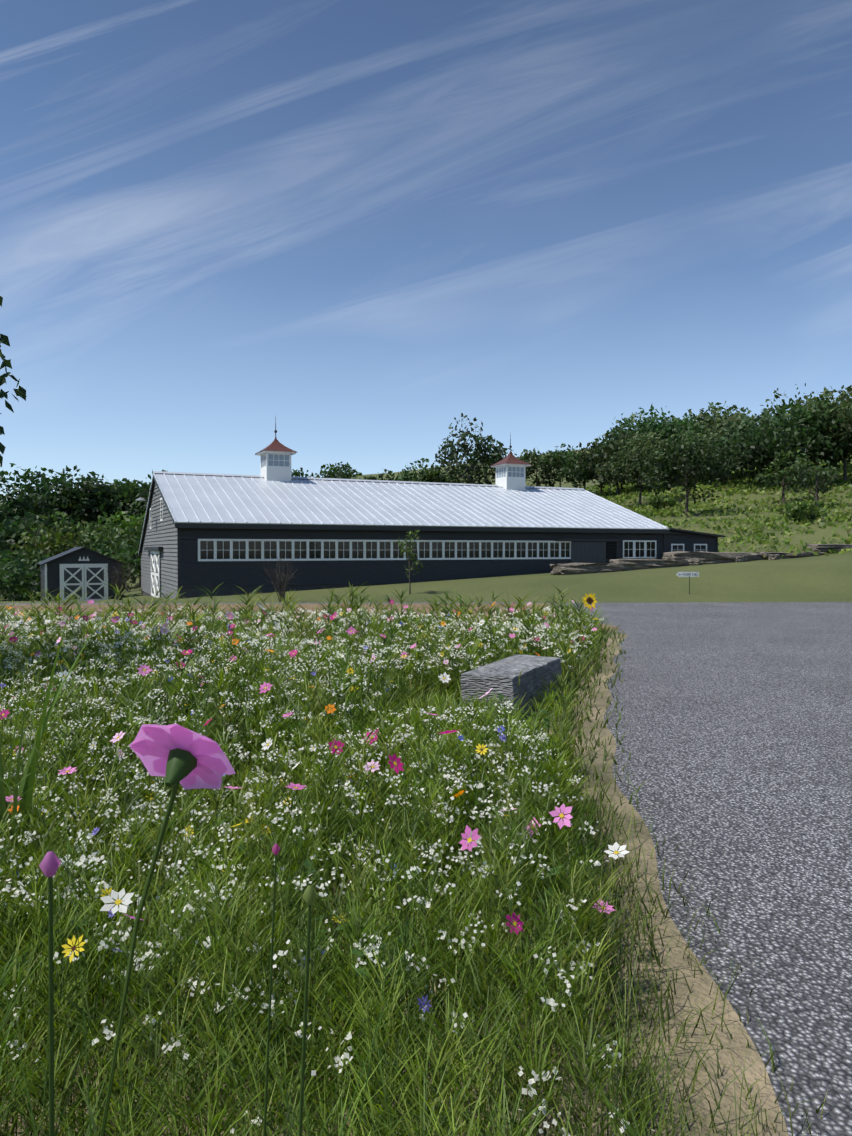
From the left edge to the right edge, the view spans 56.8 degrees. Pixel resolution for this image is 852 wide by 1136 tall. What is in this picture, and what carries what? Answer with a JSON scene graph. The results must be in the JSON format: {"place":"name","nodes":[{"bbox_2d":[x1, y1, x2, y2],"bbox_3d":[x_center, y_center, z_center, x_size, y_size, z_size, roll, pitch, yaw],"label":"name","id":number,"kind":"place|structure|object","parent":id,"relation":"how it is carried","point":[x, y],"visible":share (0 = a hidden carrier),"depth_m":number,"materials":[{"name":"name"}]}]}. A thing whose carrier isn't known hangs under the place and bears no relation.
{"place":"outdoors","nodes":[
{"label":"outdoors","id":0,"kind":"place"},
{"bbox_2d":[0,296,26,466],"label":"tree branch","id":1,"kind":"object","parent":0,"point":[20,391],"visible":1,"depth_m":7.04,"materials":[{"name":"green plant"}]},
{"bbox_2d":[0,603,618,630],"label":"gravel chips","id":2,"kind":"object","parent":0,"point":[256,607],"depth_m":22.04,"materials":[{"name":"stone"},{"name":"gravel"}]},
{"bbox_2d":[0,602,623,630],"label":"gravel path","id":3,"kind":"structure","parent":0,"point":[271,603],"depth_m":23.72,"materials":[{"name":"grey gravel"}]},
{"bbox_2d":[1,631,788,1135],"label":"meadow soil","id":4,"kind":"structure","parent":0,"point":[699,989],"depth_m":2.69,"materials":[{"name":"beige soil"}]},
{"bbox_2d":[0,581,844,1135],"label":"meadow plants","id":5,"kind":"object","parent":4,"relation":"on","point":[366,753],"visible":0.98,"depth_m":2.96,"materials":[{"name":"green plant"}]},
{"bbox_2d":[461,655,561,721],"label":"stone block","id":6,"kind":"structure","parent":4,"relation":"on","point":[500,677],"depth_m":7.74,"materials":[{"name":"grey stone"}]},
{"bbox_2d":[0,448,851,602],"bbox_3d":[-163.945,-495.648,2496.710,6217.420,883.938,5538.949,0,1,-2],"label":"ground","id":7,"kind":"structure","parent":0,"point":[822,578],"depth_m":29.31,"materials":[{"name":"green plant"}]},
{"bbox_2d":[0,494,28,522],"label":"tree","id":8,"kind":"object","parent":7,"relation":"on","point":[3,515],"depth_m":93.40,"materials":[{"name":"green plant"}]},
{"bbox_2d":[0,515,39,579],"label":"tree","id":9,"kind":"object","parent":7,"relation":"on","point":[11,538],"visible":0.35,"depth_m":73.96,"materials":[{"name":"green plant"}]},
{"bbox_2d":[0,555,41,600],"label":"bush","id":10,"kind":"object","parent":7,"relation":"on","point":[11,588],"visible":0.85,"depth_m":42.90,"materials":[{"name":"green plant"}]},
{"bbox_2d":[0,547,49,599],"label":"bush","id":11,"kind":"object","parent":7,"relation":"on","point":[31,553],"visible":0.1,"depth_m":56.69,"materials":[{"name":"green plant"}]},
{"bbox_2d":[0,545,54,600],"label":"bush","id":12,"kind":"object","parent":7,"relation":"on","point":[18,556],"visible":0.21,"depth_m":49.30,"materials":[{"name":"green plant"}]},
{"bbox_2d":[0,483,67,524],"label":"tree","id":13,"kind":"object","parent":7,"relation":"on","point":[15,500],"visible":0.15,"depth_m":94.52,"materials":[{"name":"green plant"}]},
{"bbox_2d":[0,511,74,596],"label":"tree","id":14,"kind":"object","parent":7,"relation":"on","point":[30,518],"depth_m":79.55,"materials":[{"name":"green plant"}]},
{"bbox_2d":[0,463,88,585],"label":"tree","id":15,"kind":"object","parent":7,"relation":"on","point":[25,476],"visible":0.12,"depth_m":94.26,"materials":[{"name":"green plant"}]},
{"bbox_2d":[10,521,97,567],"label":"tree","id":16,"kind":"object","parent":7,"relation":"on","point":[47,546],"visible":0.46,"depth_m":66.91,"materials":[{"name":"green plant"}]},
{"bbox_2d":[15,465,120,534],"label":"tree","id":17,"kind":"object","parent":7,"relation":"on","point":[98,490],"visible":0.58,"depth_m":92.89,"materials":[{"name":"green plant"}]},
{"bbox_2d":[32,510,121,565],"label":"tree","id":18,"kind":"object","parent":7,"relation":"on","point":[71,521],"visible":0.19,"depth_m":72.38,"materials":[{"name":"green plant"}]},
{"bbox_2d":[37,547,124,600],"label":"shed","id":19,"kind":"structure","parent":7,"relation":"on","point":[72,571],"depth_m":40.70,"materials":[{"name":"grey wood"}]},
{"bbox_2d":[56,478,126,541],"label":"tree","id":20,"kind":"object","parent":7,"relation":"on","point":[110,487],"visible":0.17,"depth_m":95.38,"materials":[{"name":"green plant"}]},
{"bbox_2d":[71,525,140,591],"bbox_3d":[-21.881,-0.637,57.404,6.787,5.050,8.445,-1,2,-36],"label":"tree","id":21,"kind":"object","parent":7,"relation":"on","point":[98,546],"visible":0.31,"depth_m":56.71,"materials":[{"name":"green plant"}]},
{"bbox_2d":[74,514,143,574],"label":"tree","id":22,"kind":"object","parent":7,"relation":"on","point":[117,532],"visible":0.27,"depth_m":66.95,"materials":[{"name":"green plant"}]},
{"bbox_2d":[84,479,147,518],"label":"tree","id":23,"kind":"object","parent":7,"relation":"on","point":[114,480],"visible":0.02,"depth_m":100.78,"materials":[{"name":"green plant"}]},
{"bbox_2d":[96,548,140,583],"bbox_3d":[-19.203,0.311,46.698,3.651,3.105,4.283,1,2,40],"label":"bush","id":24,"kind":"object","parent":7,"relation":"on","point":[117,555],"visible":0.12,"depth_m":46.82,"materials":[{"name":"green plant"}]},
{"bbox_2d":[100,554,141,599],"bbox_3d":[-12.618,0.368,32.621,2.174,2.157,1.742,0,1,-2],"label":"bare shrub","id":25,"kind":"object","parent":7,"relation":"on","point":[118,574],"visible":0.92,"depth_m":32.46,"materials":[{"name":"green plant"}]},
{"bbox_2d":[98,507,146,586],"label":"tree","id":26,"kind":"object","parent":7,"relation":"on","point":[132,518],"visible":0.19,"depth_m":70.41,"materials":[{"name":"green plant"}]},
{"bbox_2d":[112,535,140,576],"bbox_3d":[-17.220,-0.276,49.317,4.829,3.608,3.511,-1,2,-26],"label":"tree","id":27,"kind":"object","parent":7,"relation":"on","point":[135,556],"visible":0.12,"depth_m":48.36,"materials":[{"name":"green plant"}]},
{"bbox_2d":[108,478,150,525],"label":"tree","id":28,"kind":"object","parent":7,"relation":"on","point":[132,506],"visible":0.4,"depth_m":96.18,"materials":[{"name":"green plant"}]},
{"bbox_2d":[134,469,167,533],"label":"tree","id":29,"kind":"object","parent":7,"relation":"on","point":[149,476],"depth_m":100.08,"materials":[{"name":"green plant"}]},
{"bbox_2d":[258,551,302,601],"bbox_3d":[-4.546,0.155,24.551,1.265,1.814,1.648,0,1,10],"label":"bare shrub","id":30,"kind":"object","parent":7,"relation":"on","point":[281,590],"visible":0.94,"depth_m":24.57,"materials":[{"name":"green plant"}]},
{"bbox_2d":[291,468,307,476],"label":"tree","id":31,"kind":"object","parent":7,"relation":"on","point":[296,474],"depth_m":117.23,"materials":[{"name":"green plant"}]},
{"bbox_2d":[293,461,357,478],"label":"tree","id":32,"kind":"object","parent":7,"relation":"on","point":[329,470],"visible":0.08,"depth_m":120.37,"materials":[{"name":"green plant"}]},
{"bbox_2d":[321,464,376,479],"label":"tree","id":33,"kind":"object","parent":7,"relation":"on","point":[349,475],"visible":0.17,"depth_m":116.97,"materials":[{"name":"green plant"}]},
{"bbox_2d":[378,469,409,480],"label":"tree","id":34,"kind":"object","parent":7,"relation":"on","point":[387,476],"visible":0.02,"depth_m":118.42,"materials":[{"name":"green plant"}]},
{"bbox_2d":[395,530,423,593],"bbox_3d":[-0.655,-0.194,27.500,0.903,2.307,1.224,-1,2,-26],"label":"sapling tree","id":35,"kind":"object","parent":7,"relation":"on","point":[409,553],"visible":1,"depth_m":27.38,"materials":[{"name":"green plant"}]},
{"bbox_2d":[393,458,448,482],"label":"tree","id":36,"kind":"object","parent":7,"relation":"on","point":[405,473],"visible":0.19,"depth_m":110.94,"materials":[{"name":"green plant"}]},
{"bbox_2d":[135,417,724,598],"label":"barn","id":37,"kind":"structure","parent":7,"relation":"on","point":[210,532],"depth_m":34.87,"materials":[{"name":"grey"}]},
{"bbox_2d":[420,466,466,483],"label":"tree","id":38,"kind":"object","parent":7,"relation":"on","point":[434,475],"visible":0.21,"depth_m":110.79,"materials":[{"name":"green plant"}]},
{"bbox_2d":[431,413,506,484],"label":"tree","id":39,"kind":"object","parent":7,"relation":"on","point":[464,450],"visible":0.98,"depth_m":102.15,"materials":[{"name":"green plant"}]},
{"bbox_2d":[454,446,513,484],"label":"tree","id":40,"kind":"object","parent":7,"relation":"on","point":[480,471],"visible":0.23,"depth_m":110.36,"materials":[{"name":"green plant"}]},
{"bbox_2d":[514,448,566,486],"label":"tree","id":41,"kind":"object","parent":7,"relation":"on","point":[546,469],"visible":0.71,"depth_m":119.08,"materials":[{"name":"green plant"}]},
{"bbox_2d":[529,443,580,486],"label":"tree","id":42,"kind":"object","parent":7,"relation":"on","point":[558,453],"visible":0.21,"depth_m":123.95,"materials":[{"name":"green plant"}]},
{"bbox_2d":[554,448,592,489],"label":"tree","id":43,"kind":"object","parent":7,"relation":"on","point":[576,475],"visible":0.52,"depth_m":115.57,"materials":[{"name":"green plant"}]},
{"bbox_2d":[550,563,633,574],"bbox_3d":[7.315,0.051,34.681,3.959,0.558,1.599,0,0,-24],"label":"ledge rock","id":44,"kind":"object","parent":7,"relation":"on","point":[574,568],"visible":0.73,"depth_m":33.88,"materials":[{"name":"grey stone"}]},
{"bbox_2d":[590,440,619,493],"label":"tree","id":45,"kind":"object","parent":7,"relation":"on","point":[600,487],"visible":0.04,"depth_m":122.55,"materials":[{"name":"green plant"}]},
{"bbox_2d":[570,427,654,494],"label":"tree","id":46,"kind":"object","parent":7,"relation":"on","point":[596,455],"visible":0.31,"depth_m":111.35,"materials":[{"name":"green plant"}]},
{"bbox_2d":[595,430,677,504],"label":"tree","id":47,"kind":"object","parent":7,"relation":"on","point":[634,458],"visible":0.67,"depth_m":93.19,"materials":[{"name":"green plant"}]},
{"bbox_2d":[594,413,680,486],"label":"tree","id":48,"kind":"object","parent":7,"relation":"on","point":[625,425],"visible":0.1,"depth_m":120.70,"materials":[{"name":"green plant"}]},
{"bbox_2d":[609,558,687,569],"bbox_3d":[10.467,-0.171,36.482,4.610,0.578,1.513,1,1,-28],"label":"ledge rock","id":49,"kind":"object","parent":7,"relation":"on","point":[649,563],"visible":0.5,"depth_m":35.66,"materials":[{"name":"grey stone"}]},
{"bbox_2d":[614,404,709,484],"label":"tree","id":50,"kind":"object","parent":7,"relation":"on","point":[669,430],"visible":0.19,"depth_m":111.31,"materials":[{"name":"green plant"}]},
{"bbox_2d":[647,494,676,509],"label":"hill bush","id":51,"kind":"object","parent":7,"relation":"on","point":[659,502],"visible":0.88,"depth_m":86.42,"materials":[{"name":"green plant"}]},
{"bbox_2d":[634,415,691,471],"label":"tree","id":52,"kind":"object","parent":7,"relation":"on","point":[664,422],"depth_m":138.98,"materials":[{"name":"green plant"}]},
{"bbox_2d":[676,572,698,593],"bbox_3d":[8.880,0.564,26.745,0.840,0.870,0.025,0,1,-10],"label":"parking sign","id":53,"kind":"object","parent":7,"relation":"on","point":[687,574],"visible":0.94,"depth_m":26.74,"materials":[{"name":"grey metal"}]},
{"bbox_2d":[655,412,720,480],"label":"tree","id":54,"kind":"object","parent":7,"relation":"on","point":[688,431],"depth_m":124.62,"materials":[{"name":"green plant"}]},
{"bbox_2d":[640,430,742,516],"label":"tree","id":55,"kind":"object","parent":7,"relation":"on","point":[679,452],"visible":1,"depth_m":73.98,"materials":[{"name":"green plant"}]},
{"bbox_2d":[687,560,703,565],"bbox_3d":[12.618,-0.212,37.046,0.791,0.353,0.587,0,0,-2],"label":"ledge rock","id":56,"kind":"object","parent":7,"relation":"on","point":[694,562],"visible":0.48,"depth_m":36.82,"materials":[{"name":"grey stone"}]},
{"bbox_2d":[546,602,851,1135],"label":"gravel drive","id":57,"kind":"structure","parent":7,"relation":"on","point":[737,718],"depth_m":5.16,"materials":[{"name":"grey gravel"}]},
{"bbox_2d":[662,551,751,563],"bbox_3d":[13.817,-0.421,38.696,4.927,0.808,1.838,0,0,-24],"label":"ledge rock","id":58,"kind":"object","parent":7,"relation":"on","point":[715,557],"visible":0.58,"depth_m":37.77,"materials":[{"name":"grey stone"}]},
{"bbox_2d":[672,401,760,470],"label":"tree","id":59,"kind":"object","parent":7,"relation":"on","point":[708,417],"visible":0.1,"depth_m":114.22,"materials":[{"name":"green plant"}]},
{"bbox_2d":[582,455,851,556],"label":"rough grass","id":60,"kind":"structure","parent":7,"relation":"on","point":[742,488],"depth_m":78.01,"materials":[{"name":"green plant"}]},
{"bbox_2d":[687,418,750,483],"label":"tree","id":61,"kind":"object","parent":7,"relation":"on","point":[708,436],"visible":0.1,"depth_m":103.90,"materials":[{"name":"green plant"}]},
{"bbox_2d":[722,407,756,476],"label":"tree","id":62,"kind":"object","parent":7,"relation":"on","point":[741,473],"visible":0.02,"depth_m":122.12,"materials":[{"name":"green plant"}]},
{"bbox_2d":[734,556,746,561],"bbox_3d":[15.394,-0.381,38.676,0.793,0.371,0.537,0,-1,-30],"label":"ledge rock","id":63,"kind":"object","parent":7,"relation":"on","point":[741,559],"visible":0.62,"depth_m":38.41,"materials":[{"name":"grey stone"}]},
{"bbox_2d":[737,552,765,560],"bbox_3d":[16.311,-0.518,40.488,2.917,0.598,1.450,-1,3,-28],"label":"ledge rock","id":64,"kind":"object","parent":7,"relation":"on","point":[756,556],"visible":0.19,"depth_m":40.07,"materials":[{"name":"grey stone"}]},
{"bbox_2d":[705,409,807,482],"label":"tree","id":65,"kind":"object","parent":7,"relation":"on","point":[741,430],"visible":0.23,"depth_m":95.93,"materials":[{"name":"green plant"}]},
{"bbox_2d":[755,469,786,485],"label":"hill bush","id":66,"kind":"object","parent":7,"relation":"on","point":[760,472],"visible":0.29,"depth_m":93.09,"materials":[{"name":"green plant"}]},
{"bbox_2d":[768,554,779,559],"bbox_3d":[17.661,-0.515,39.968,0.567,0.365,0.823,1,0,31],"label":"ledge rock","id":67,"kind":"object","parent":7,"relation":"on","point":[774,557],"visible":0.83,"depth_m":39.68,"materials":[{"name":"grey stone"}]},
{"bbox_2d":[726,399,838,486],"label":"tree","id":68,"kind":"object","parent":7,"relation":"on","point":[756,441],"visible":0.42,"depth_m":90.58,"materials":[{"name":"green plant"}]},
{"bbox_2d":[755,449,820,503],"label":"tree","id":69,"kind":"object","parent":7,"relation":"on","point":[780,461],"visible":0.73,"depth_m":78.74,"materials":[{"name":"green plant"}]},
{"bbox_2d":[756,551,823,558],"bbox_3d":[19.217,-0.651,41.345,4.520,0.445,1.251,0,3,-24],"label":"ledge rock","id":70,"kind":"object","parent":7,"relation":"on","point":[798,555],"visible":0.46,"depth_m":40.61,"materials":[{"name":"grey stone"}]},
{"bbox_2d":[747,383,839,426],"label":"tree","id":71,"kind":"object","parent":7,"relation":"on","point":[800,400],"visible":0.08,"depth_m":107.40,"materials":[{"name":"green plant"}]},
{"bbox_2d":[749,390,851,486],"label":"tree","id":72,"kind":"object","parent":7,"relation":"on","point":[838,446],"visible":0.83,"depth_m":85.75,"materials":[{"name":"green plant"}]},
{"bbox_2d":[779,501,829,523],"bbox_3d":[28.052,-4.069,58.371,3.279,2.002,3.986,0,1,-2],"label":"hill bush","id":73,"kind":"object","parent":7,"relation":"on","point":[798,512],"visible":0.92,"depth_m":58.24,"materials":[{"name":"green plant"}]},
{"bbox_2d":[786,453,840,505],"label":"tree","id":74,"kind":"object","parent":7,"relation":"on","point":[834,472],"visible":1,"depth_m":71.00,"materials":[{"name":"green plant"}]},
{"bbox_2d":[794,385,851,480],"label":"tree","id":75,"kind":"object","parent":7,"relation":"on","point":[846,397],"visible":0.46,"depth_m":86.67,"materials":[{"name":"green plant"}]},
{"bbox_2d":[800,401,851,467],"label":"tree","id":76,"kind":"object","parent":7,"relation":"on","point":[847,460],"depth_m":94.96,"materials":[{"name":"green plant"}]},
{"bbox_2d":[807,544,851,551],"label":"ledge rock","id":77,"kind":"object","parent":7,"relation":"on","point":[825,547],"visible":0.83,"depth_m":42.17,"materials":[{"name":"grey stone"}]},
{"bbox_2d":[0,0,851,500],"label":"sky","id":78,"kind":"structure","parent":0,"point":[363,227],"materials":[{"name":"blue"}]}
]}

